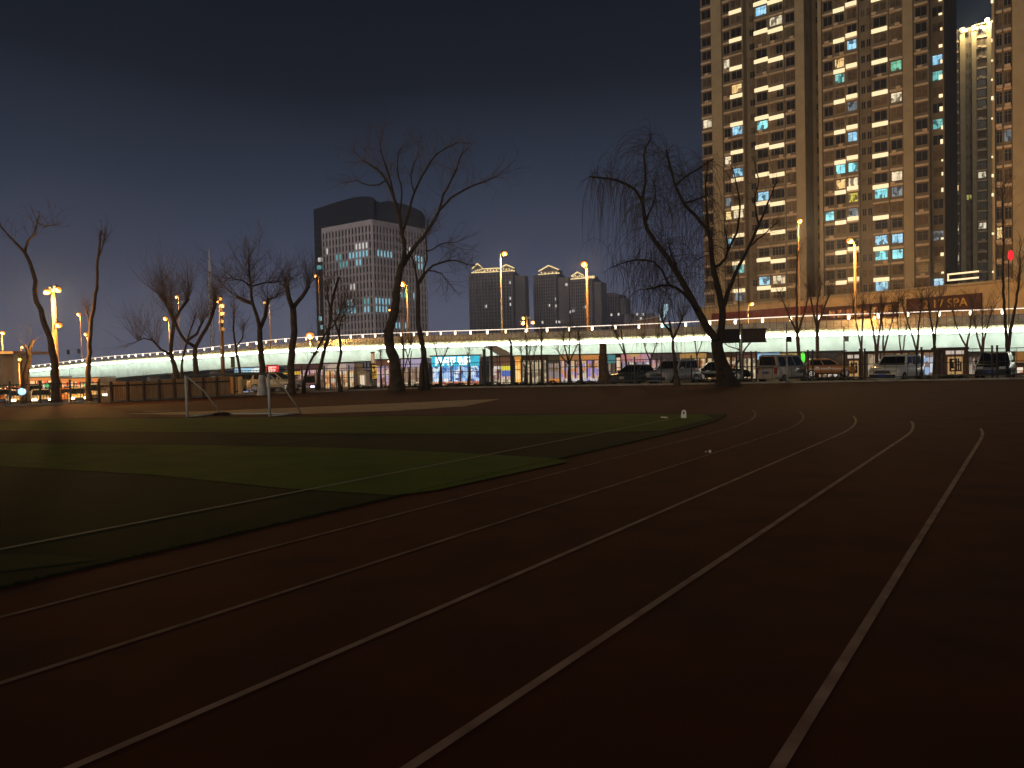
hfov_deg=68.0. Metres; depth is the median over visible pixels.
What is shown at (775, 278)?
window
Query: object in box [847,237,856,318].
street lamp
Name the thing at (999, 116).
window
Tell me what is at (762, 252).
window
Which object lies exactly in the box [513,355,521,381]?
shop
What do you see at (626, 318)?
block
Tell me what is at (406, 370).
shop window
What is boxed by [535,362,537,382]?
shop window
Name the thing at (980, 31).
window
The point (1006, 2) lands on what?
window
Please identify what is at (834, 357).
shop
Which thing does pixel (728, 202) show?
window
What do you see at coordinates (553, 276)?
window
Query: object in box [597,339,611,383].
tree stub
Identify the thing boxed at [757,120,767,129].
window
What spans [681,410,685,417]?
marker block
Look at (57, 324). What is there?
street lamp
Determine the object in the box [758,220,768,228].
window
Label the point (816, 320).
street tree
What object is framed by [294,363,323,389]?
shop
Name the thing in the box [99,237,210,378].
pollard tree
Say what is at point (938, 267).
window
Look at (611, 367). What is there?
shop
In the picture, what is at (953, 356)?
wooden kiosk
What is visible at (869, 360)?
shop
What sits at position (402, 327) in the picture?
street lamp
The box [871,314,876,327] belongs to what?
street lamp
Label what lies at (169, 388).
board wall
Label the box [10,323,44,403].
pollard stump
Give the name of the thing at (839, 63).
window
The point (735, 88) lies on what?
window
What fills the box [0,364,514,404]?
ground
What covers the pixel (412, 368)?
shop window
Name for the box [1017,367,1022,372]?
shop window
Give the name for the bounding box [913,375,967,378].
hedge
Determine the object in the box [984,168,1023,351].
street tree
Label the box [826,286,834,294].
window
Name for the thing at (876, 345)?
street tree
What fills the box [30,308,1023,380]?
road bridge
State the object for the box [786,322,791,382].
camera pole
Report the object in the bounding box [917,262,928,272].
window
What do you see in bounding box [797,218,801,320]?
street lamp
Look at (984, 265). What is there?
window
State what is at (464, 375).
shop window
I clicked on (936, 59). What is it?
window
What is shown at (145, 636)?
lane line
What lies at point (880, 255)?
window
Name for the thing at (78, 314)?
street lamp
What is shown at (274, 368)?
lit sign
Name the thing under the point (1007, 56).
window
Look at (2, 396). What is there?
waiting car
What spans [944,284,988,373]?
street tree
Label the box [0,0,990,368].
sky
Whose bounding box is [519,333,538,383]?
sapling
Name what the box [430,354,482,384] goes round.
shop
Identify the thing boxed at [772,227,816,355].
street tree
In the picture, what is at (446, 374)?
shop window
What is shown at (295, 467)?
turf band
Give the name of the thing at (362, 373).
white kiosk
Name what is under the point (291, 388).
pollard tree
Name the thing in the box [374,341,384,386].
sapling
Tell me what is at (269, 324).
street lamp
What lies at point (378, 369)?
shop window
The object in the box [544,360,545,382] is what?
shop window
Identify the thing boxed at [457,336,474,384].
sapling
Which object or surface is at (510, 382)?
metal fence
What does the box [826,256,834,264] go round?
window
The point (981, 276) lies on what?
window
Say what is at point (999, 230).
window
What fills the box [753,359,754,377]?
shop window
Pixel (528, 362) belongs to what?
shop window
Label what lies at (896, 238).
window
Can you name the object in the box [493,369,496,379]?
shop window
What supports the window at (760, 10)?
in the apartment tower at (847, 109)
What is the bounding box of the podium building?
[700,270,1023,361]
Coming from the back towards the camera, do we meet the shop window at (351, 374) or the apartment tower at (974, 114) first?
the apartment tower at (974, 114)
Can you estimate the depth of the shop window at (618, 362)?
79.18 m
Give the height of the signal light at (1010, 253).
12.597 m
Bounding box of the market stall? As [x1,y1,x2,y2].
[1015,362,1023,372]
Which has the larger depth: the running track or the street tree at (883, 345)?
the street tree at (883, 345)
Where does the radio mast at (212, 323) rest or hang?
on the ground at (231, 371)
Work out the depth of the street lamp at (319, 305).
149.50 m
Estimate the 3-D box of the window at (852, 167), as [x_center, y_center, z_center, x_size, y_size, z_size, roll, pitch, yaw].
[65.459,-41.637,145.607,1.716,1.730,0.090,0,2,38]
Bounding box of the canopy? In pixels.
[485,345,513,383]
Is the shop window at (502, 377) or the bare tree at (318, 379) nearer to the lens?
the bare tree at (318, 379)
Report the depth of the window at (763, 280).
156.90 m
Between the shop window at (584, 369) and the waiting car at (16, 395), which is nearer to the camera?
the waiting car at (16, 395)
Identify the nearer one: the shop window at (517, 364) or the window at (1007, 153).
the shop window at (517, 364)
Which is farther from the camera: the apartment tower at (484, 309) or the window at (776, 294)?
the apartment tower at (484, 309)
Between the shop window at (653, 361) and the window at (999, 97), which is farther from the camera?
the window at (999, 97)
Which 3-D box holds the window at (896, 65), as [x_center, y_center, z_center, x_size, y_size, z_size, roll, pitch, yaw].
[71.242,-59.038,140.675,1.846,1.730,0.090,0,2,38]
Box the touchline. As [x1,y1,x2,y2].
[0,417,679,549]
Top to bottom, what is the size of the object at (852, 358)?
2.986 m
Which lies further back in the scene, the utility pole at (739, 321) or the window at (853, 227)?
the window at (853, 227)
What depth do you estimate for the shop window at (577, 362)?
79.20 m
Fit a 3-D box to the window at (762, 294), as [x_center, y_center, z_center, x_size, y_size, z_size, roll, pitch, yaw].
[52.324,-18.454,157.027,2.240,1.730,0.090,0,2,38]
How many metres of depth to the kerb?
43.82 m
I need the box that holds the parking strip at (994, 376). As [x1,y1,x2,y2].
[243,373,1023,392]
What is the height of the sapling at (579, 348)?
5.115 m
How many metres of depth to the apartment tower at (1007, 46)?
114.47 m
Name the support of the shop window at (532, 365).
in the shop at (536, 366)
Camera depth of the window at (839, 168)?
146.96 m
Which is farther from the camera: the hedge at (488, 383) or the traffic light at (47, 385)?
the traffic light at (47, 385)
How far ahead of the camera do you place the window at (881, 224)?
142.86 m
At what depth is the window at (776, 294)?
155.53 m
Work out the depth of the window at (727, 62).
160.39 m
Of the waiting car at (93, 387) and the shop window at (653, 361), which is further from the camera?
the shop window at (653, 361)
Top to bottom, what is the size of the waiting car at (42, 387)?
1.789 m
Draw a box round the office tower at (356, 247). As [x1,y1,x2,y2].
[321,219,428,369]
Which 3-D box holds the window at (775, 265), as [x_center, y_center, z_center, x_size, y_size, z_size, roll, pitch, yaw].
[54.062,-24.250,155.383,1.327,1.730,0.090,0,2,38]
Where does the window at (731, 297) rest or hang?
in the apartment tower at (847, 109)
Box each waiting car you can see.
[0,388,11,401]
[4,389,19,403]
[30,383,45,391]
[31,389,50,402]
[60,388,68,401]
[65,387,92,401]
[91,383,108,400]
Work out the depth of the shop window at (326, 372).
84.21 m
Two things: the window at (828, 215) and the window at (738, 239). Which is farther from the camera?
the window at (738, 239)
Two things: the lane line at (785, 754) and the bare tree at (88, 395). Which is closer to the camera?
the lane line at (785, 754)
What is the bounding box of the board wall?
[97,376,230,402]
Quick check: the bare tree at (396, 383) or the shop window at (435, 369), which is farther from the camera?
the shop window at (435, 369)
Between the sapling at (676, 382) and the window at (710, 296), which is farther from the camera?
the window at (710, 296)
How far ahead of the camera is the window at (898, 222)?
141.51 m
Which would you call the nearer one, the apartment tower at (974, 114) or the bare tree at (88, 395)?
the bare tree at (88, 395)
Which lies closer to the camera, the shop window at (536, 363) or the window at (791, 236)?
the shop window at (536, 363)
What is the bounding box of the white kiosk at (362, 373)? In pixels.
[358,370,369,386]
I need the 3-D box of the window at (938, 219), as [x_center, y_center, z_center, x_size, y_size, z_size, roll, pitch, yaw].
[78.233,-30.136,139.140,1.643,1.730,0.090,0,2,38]
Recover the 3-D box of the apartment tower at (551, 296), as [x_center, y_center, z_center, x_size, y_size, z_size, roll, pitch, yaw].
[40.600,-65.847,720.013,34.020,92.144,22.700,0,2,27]
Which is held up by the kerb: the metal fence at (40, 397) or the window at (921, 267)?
the metal fence at (40, 397)
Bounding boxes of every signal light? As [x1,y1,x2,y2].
[801,352,804,362]
[1008,250,1012,332]
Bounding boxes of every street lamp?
[0,331,4,350]
[18,356,21,398]
[20,344,23,387]
[43,284,60,393]
[53,319,61,349]
[76,312,82,362]
[163,316,171,378]
[217,300,221,372]
[269,303,270,348]
[306,332,313,345]
[314,274,320,335]
[389,309,403,356]
[401,281,408,342]
[500,250,506,332]
[521,315,534,331]
[581,261,588,330]
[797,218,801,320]
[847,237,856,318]
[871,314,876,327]
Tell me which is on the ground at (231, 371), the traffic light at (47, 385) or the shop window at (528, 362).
the traffic light at (47, 385)
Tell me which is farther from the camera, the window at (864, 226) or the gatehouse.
the window at (864, 226)
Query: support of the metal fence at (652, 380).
on the kerb
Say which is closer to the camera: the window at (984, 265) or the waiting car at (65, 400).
the waiting car at (65, 400)
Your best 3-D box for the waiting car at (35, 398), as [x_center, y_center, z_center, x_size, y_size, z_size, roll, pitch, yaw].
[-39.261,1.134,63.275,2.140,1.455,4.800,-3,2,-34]
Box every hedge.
[348,380,596,388]
[693,377,754,382]
[801,375,863,380]
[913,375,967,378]
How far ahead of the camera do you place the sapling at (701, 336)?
65.63 m
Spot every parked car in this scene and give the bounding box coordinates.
[230,372,275,390]
[246,372,301,391]
[610,364,659,383]
[647,359,701,383]
[699,362,750,380]
[806,358,855,376]
[869,353,924,379]
[974,351,1015,377]
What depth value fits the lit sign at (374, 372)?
59.95 m
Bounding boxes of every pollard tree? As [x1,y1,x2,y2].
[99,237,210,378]
[145,246,237,377]
[269,237,336,394]
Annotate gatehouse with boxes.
[0,351,48,388]
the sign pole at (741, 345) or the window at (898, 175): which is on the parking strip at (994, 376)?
the sign pole at (741, 345)
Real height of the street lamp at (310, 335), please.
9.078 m
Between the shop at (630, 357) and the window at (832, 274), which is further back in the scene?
the window at (832, 274)
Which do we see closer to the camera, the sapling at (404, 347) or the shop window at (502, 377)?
the sapling at (404, 347)
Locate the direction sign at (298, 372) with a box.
[294,370,300,379]
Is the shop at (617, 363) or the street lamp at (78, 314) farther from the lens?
the street lamp at (78, 314)
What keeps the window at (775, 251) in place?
in the apartment tower at (847, 109)
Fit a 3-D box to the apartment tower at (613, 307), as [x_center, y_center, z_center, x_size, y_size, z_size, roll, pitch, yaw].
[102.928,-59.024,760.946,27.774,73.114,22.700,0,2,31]
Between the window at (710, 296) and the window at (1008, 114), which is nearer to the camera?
the window at (1008, 114)
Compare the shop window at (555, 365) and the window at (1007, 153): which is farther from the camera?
the window at (1007, 153)
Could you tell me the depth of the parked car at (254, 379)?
57.31 m
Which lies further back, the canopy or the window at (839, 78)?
the window at (839, 78)
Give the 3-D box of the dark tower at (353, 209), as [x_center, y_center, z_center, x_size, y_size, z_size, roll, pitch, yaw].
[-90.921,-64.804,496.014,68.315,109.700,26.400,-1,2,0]
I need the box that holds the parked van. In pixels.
[757,354,806,381]
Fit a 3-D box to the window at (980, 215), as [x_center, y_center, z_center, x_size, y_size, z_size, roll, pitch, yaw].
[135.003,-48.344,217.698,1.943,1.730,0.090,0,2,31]
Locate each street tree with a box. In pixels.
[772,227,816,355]
[799,259,848,376]
[834,279,880,375]
[860,287,896,365]
[870,282,915,355]
[886,276,934,354]
[886,282,934,353]
[916,275,948,374]
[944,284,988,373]
[964,288,1007,354]
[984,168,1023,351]
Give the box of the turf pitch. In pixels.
[0,413,725,588]
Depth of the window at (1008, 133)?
114.61 m
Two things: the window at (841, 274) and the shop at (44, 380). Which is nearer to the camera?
the shop at (44, 380)
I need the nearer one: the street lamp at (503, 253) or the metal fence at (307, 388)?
the metal fence at (307, 388)
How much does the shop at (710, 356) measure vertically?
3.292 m
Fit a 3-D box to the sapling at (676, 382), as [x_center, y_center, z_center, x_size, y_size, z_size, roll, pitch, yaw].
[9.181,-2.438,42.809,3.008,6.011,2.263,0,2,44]
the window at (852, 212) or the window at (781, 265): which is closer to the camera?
the window at (852, 212)
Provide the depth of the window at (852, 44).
144.88 m
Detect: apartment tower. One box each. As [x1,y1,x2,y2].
[468,263,529,364]
[533,265,570,331]
[565,272,607,330]
[607,289,630,329]
[700,0,957,306]
[957,18,992,283]
[991,0,1023,282]
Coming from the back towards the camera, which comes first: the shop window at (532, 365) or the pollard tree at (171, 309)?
the shop window at (532, 365)
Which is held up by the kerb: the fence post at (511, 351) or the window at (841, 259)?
the fence post at (511, 351)
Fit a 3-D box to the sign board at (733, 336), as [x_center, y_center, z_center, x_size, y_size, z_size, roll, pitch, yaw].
[13.116,-2.910,46.008,1.401,0.847,0.170,-1,2,0]
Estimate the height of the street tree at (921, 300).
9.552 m
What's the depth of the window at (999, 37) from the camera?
114.83 m
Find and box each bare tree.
[0,195,72,402]
[78,215,114,400]
[174,297,203,378]
[194,218,308,394]
[216,295,256,393]
[295,253,368,390]
[301,311,347,392]
[320,108,533,391]
[329,278,369,391]
[378,194,488,390]
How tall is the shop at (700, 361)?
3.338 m
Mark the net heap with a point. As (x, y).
(222, 413)
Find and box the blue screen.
[659,304,667,327]
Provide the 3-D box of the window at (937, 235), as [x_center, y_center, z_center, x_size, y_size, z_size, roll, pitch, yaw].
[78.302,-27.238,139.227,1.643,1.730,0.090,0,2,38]
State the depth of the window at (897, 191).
141.33 m
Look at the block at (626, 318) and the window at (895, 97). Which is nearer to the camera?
the window at (895, 97)
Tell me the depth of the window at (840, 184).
147.09 m
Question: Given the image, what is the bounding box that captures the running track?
[0,379,1023,767]
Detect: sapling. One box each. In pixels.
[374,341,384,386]
[395,329,411,385]
[402,324,416,383]
[431,332,455,385]
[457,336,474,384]
[509,333,535,385]
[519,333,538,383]
[535,316,549,383]
[545,319,583,383]
[570,320,588,380]
[610,318,628,383]
[638,326,660,365]
[650,290,700,385]
[692,324,705,361]
[724,316,757,380]
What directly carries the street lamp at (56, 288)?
on the ground at (231, 371)
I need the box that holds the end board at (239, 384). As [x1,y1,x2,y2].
[230,377,242,393]
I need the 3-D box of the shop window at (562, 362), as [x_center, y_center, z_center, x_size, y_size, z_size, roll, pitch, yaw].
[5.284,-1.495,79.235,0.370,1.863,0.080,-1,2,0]
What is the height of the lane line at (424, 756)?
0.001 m
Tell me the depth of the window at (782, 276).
154.66 m
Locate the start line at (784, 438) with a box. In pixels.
[706,438,862,438]
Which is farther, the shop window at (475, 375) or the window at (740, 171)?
the window at (740, 171)
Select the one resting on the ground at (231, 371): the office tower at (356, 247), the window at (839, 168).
the office tower at (356, 247)
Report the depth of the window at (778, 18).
153.16 m
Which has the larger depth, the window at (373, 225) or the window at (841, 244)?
the window at (373, 225)
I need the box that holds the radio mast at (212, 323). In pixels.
[208,249,214,373]
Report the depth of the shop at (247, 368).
83.97 m
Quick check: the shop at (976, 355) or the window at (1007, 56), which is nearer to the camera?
the shop at (976, 355)
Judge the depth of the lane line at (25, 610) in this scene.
7.02 m
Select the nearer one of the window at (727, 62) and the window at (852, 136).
the window at (852, 136)
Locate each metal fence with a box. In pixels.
[0,379,100,403]
[233,365,388,393]
[400,356,600,386]
[606,355,714,383]
[730,345,1023,381]
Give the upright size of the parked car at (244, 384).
1.515 m
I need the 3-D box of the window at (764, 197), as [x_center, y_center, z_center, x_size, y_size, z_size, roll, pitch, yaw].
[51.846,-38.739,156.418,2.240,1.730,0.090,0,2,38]
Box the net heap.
[213,412,229,414]
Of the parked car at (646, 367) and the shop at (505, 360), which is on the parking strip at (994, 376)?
the parked car at (646, 367)
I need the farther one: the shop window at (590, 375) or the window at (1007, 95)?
the window at (1007, 95)
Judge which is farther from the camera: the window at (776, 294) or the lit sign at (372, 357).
the window at (776, 294)
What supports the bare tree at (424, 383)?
on the ground at (231, 371)
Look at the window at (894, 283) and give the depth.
141.96 m
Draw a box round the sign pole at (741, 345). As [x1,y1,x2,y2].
[740,324,742,378]
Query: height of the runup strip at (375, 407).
0.001 m
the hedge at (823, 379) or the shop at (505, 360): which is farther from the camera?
the shop at (505, 360)
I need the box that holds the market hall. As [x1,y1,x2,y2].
[622,314,665,328]
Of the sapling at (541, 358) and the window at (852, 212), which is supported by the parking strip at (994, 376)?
the sapling at (541, 358)
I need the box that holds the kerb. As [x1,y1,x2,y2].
[0,377,1023,406]
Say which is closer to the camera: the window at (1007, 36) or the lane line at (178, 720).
the lane line at (178, 720)
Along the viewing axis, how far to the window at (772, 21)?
153.94 m
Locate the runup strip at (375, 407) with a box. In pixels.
[133,399,497,414]
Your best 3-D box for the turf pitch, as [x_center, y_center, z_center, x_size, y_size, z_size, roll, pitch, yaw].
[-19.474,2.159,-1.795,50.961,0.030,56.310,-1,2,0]
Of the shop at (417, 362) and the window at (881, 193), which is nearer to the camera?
the shop at (417, 362)
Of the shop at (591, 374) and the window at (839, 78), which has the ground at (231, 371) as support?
the shop at (591, 374)
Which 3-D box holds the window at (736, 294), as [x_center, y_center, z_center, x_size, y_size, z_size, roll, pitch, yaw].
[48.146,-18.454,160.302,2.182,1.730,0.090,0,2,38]
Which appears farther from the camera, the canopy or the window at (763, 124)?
the window at (763, 124)
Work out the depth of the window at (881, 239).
142.97 m
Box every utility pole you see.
[524,315,527,380]
[738,263,740,368]
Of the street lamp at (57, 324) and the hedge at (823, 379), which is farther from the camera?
the hedge at (823, 379)
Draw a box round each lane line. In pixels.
[0,410,755,617]
[0,412,803,684]
[64,416,856,767]
[400,421,914,767]
[769,428,983,767]
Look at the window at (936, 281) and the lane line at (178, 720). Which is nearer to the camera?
the lane line at (178, 720)
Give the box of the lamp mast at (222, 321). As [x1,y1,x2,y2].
[217,296,225,372]
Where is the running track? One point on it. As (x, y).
(730, 661)
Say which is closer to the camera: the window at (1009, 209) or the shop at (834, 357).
the shop at (834, 357)
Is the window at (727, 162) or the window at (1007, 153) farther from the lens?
the window at (727, 162)
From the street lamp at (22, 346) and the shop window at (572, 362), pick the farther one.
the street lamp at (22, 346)
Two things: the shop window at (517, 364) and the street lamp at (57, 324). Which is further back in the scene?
the shop window at (517, 364)
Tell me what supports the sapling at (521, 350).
on the parking strip at (994, 376)
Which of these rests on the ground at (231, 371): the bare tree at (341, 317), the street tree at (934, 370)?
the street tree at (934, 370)
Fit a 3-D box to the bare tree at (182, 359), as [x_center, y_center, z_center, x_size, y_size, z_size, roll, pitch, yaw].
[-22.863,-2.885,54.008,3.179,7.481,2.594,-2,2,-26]
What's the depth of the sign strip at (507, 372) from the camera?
81.29 m
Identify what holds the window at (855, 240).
in the apartment tower at (847, 109)
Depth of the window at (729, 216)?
161.39 m
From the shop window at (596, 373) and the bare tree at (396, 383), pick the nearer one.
the bare tree at (396, 383)
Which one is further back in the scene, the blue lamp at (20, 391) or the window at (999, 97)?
the window at (999, 97)
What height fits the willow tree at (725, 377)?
18.681 m
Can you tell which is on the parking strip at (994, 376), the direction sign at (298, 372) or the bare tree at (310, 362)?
the direction sign at (298, 372)
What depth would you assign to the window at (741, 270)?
159.84 m
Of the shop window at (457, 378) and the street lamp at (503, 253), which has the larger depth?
the street lamp at (503, 253)
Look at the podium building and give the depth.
129.69 m
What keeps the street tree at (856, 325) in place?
on the ground at (231, 371)
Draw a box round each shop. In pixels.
[30,376,71,387]
[60,376,115,388]
[232,367,275,391]
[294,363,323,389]
[323,362,363,388]
[375,359,400,386]
[399,358,428,385]
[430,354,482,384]
[489,356,509,383]
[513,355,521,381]
[520,354,548,382]
[546,355,559,382]
[558,354,581,380]
[581,354,598,381]
[607,354,615,373]
[614,353,622,372]
[621,353,649,368]
[650,352,680,369]
[679,352,708,378]
[706,352,738,378]
[737,352,759,377]
[757,352,780,364]
[795,350,846,376]
[866,350,940,375]
[968,351,1014,373]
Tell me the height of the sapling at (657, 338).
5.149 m
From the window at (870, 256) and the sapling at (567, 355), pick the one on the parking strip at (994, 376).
the sapling at (567, 355)
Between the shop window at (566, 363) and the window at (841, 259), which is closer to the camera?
the shop window at (566, 363)
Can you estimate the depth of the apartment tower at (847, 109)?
148.07 m
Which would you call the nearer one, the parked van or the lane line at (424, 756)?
the lane line at (424, 756)
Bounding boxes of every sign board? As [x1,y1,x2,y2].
[723,329,739,342]
[742,328,766,342]
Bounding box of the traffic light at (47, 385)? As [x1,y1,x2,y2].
[44,382,50,389]
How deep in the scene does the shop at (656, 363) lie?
79.96 m
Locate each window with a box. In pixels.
[323,225,426,366]
[325,371,329,388]
[331,371,335,387]
[343,371,347,386]
[350,371,353,387]
[377,366,379,386]
[386,366,388,384]
[402,367,407,381]
[411,367,415,381]
[433,367,439,381]
[442,367,449,381]
[452,366,459,380]
[461,366,467,380]
[471,274,511,333]
[471,366,478,380]
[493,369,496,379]
[499,368,504,378]
[515,360,520,381]
[527,362,529,381]
[531,362,533,381]
[535,276,554,331]
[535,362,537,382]
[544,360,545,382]
[548,363,552,378]
[554,363,558,378]
[561,361,563,378]
[566,363,567,378]
[571,281,590,329]
[571,361,574,377]
[576,361,578,377]
[582,361,585,377]
[588,361,592,377]
[594,360,598,377]
[608,297,616,328]
[617,358,619,369]
[652,360,655,369]
[702,0,942,299]
[703,119,711,128]
[706,295,714,302]
[724,59,729,67]
[725,156,730,164]
[726,197,731,205]
[726,211,731,219]
[728,294,732,300]
[732,83,741,93]
[732,126,742,135]
[733,168,742,175]
[733,209,743,217]
[734,237,743,245]
[734,265,743,272]
[735,292,744,300]
[753,280,757,285]
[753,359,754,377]
[755,5,765,15]
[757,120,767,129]
[758,191,768,200]
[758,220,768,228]
[759,248,769,256]
[759,276,769,284]
[759,291,769,298]
[769,17,775,26]
[772,247,778,255]
[773,263,778,269]
[773,276,778,283]
[773,291,779,297]
[775,15,781,24]
[778,246,784,254]
[779,262,784,268]
[779,275,785,283]
[788,231,796,239]
[788,245,796,254]
[825,211,833,220]
[826,226,833,235]
[826,241,834,249]
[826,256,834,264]
[826,271,834,279]
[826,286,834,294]
[835,58,843,67]
[835,73,844,83]
[836,164,845,173]
[836,179,845,188]
[837,240,845,248]
[837,255,845,263]
[837,269,846,278]
[847,39,856,49]
[848,101,856,110]
[848,132,856,141]
[848,162,857,171]
[848,177,857,185]
[848,193,857,201]
[849,208,857,216]
[849,223,857,232]
[849,238,858,246]
[862,224,866,230]
[868,254,872,260]
[875,188,887,198]
[875,219,887,229]
[875,235,887,244]
[875,251,887,260]
[875,266,887,275]
[875,282,887,290]
[891,60,901,70]
[891,91,901,102]
[892,171,902,180]
[892,186,902,196]
[892,218,902,227]
[892,234,902,243]
[892,249,902,258]
[892,281,902,289]
[917,231,927,240]
[917,247,927,256]
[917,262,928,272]
[932,54,942,65]
[932,70,942,81]
[933,119,942,128]
[933,214,943,224]
[933,230,943,240]
[934,262,943,271]
[934,278,943,285]
[957,28,985,279]
[969,357,974,373]
[978,172,985,177]
[978,212,985,218]
[978,223,985,228]
[979,233,985,238]
[979,263,986,268]
[979,273,986,278]
[996,0,1011,275]
[996,34,1001,46]
[996,73,1001,84]
[996,93,1002,104]
[996,111,1002,123]
[996,131,1002,142]
[997,208,1001,219]
[997,227,1001,238]
[997,266,1001,276]
[1004,0,1010,5]
[1004,32,1011,44]
[1004,51,1011,63]
[1004,90,1011,102]
[1004,110,1011,122]
[1004,129,1011,141]
[1004,149,1011,160]
[1004,207,1011,218]
[1004,226,1011,237]
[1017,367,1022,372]
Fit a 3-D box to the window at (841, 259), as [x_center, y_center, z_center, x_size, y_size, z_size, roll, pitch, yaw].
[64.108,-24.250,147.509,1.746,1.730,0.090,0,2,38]
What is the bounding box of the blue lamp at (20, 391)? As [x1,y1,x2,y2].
[18,388,26,403]
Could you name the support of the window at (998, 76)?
in the apartment tower at (1007, 46)
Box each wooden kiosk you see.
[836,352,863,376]
[931,347,968,374]
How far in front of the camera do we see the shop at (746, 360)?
80.12 m
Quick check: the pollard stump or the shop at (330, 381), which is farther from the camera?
the shop at (330, 381)
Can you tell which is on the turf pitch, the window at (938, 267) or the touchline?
the touchline
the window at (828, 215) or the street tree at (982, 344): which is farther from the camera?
the window at (828, 215)
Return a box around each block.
[618,313,653,328]
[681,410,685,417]
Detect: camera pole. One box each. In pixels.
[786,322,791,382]
[843,327,848,376]
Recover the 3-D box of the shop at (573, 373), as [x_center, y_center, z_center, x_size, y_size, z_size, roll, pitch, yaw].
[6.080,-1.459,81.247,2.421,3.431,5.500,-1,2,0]
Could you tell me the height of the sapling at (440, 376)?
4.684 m
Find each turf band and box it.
[0,414,711,433]
[0,443,567,494]
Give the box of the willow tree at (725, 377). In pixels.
[573,117,803,386]
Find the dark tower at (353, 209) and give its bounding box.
[313,196,427,340]
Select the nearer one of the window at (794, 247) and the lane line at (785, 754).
the lane line at (785, 754)
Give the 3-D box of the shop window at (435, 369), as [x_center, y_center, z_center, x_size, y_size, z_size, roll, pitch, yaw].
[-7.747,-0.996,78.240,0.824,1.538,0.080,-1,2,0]
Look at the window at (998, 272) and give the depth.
115.95 m
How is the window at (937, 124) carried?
in the apartment tower at (847, 109)
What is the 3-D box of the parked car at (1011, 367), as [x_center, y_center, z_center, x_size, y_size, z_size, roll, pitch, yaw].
[31.238,-1.218,49.008,2.220,1.789,4.900,0,2,38]
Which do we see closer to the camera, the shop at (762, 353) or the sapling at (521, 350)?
the sapling at (521, 350)
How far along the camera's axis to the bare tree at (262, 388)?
44.19 m
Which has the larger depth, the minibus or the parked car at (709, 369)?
the minibus
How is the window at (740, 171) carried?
in the apartment tower at (847, 109)
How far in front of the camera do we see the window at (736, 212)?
159.76 m
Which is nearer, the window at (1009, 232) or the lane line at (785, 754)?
the lane line at (785, 754)
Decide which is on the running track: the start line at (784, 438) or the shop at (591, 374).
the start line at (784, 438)
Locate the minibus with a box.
[300,375,323,389]
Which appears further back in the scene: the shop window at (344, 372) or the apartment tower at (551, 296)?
the apartment tower at (551, 296)
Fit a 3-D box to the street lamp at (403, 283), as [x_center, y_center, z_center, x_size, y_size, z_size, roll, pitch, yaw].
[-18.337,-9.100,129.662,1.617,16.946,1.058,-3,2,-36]
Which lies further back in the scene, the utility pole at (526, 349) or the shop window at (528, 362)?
the shop window at (528, 362)
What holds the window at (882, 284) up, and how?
in the apartment tower at (847, 109)
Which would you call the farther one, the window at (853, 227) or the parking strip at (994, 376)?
the window at (853, 227)
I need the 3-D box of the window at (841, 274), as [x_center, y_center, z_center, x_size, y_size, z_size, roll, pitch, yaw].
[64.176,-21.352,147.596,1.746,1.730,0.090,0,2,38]
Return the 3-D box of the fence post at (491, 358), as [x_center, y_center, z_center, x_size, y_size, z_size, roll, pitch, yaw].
[-1.277,-1.058,47.985,0.240,2.575,0.240,-1,2,0]
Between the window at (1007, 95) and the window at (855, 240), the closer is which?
the window at (1007, 95)
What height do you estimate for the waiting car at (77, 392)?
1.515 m
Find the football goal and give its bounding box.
[184,372,301,416]
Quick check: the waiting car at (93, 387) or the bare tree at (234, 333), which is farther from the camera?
the waiting car at (93, 387)
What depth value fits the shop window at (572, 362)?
79.20 m
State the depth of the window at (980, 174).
217.39 m
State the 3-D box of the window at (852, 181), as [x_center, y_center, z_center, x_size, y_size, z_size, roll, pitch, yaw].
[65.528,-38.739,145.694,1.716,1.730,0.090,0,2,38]
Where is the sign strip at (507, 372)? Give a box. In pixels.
[494,366,510,375]
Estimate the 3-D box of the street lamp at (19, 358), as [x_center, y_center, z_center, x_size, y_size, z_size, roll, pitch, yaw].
[-37.495,-0.086,57.837,0.543,4.145,0.253,0,2,41]
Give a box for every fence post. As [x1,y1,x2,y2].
[482,349,485,385]
[489,347,493,385]
[508,339,512,385]
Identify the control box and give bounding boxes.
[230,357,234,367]
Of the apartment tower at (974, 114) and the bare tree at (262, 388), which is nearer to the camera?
the bare tree at (262, 388)
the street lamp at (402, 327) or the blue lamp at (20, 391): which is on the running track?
the blue lamp at (20, 391)
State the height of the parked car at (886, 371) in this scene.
1.789 m
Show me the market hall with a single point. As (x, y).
(647, 321)
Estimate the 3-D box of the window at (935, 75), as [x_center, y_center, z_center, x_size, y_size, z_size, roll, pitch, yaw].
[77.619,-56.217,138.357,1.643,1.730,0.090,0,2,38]
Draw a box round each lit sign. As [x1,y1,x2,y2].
[266,365,278,390]
[370,352,374,385]
[371,364,376,385]

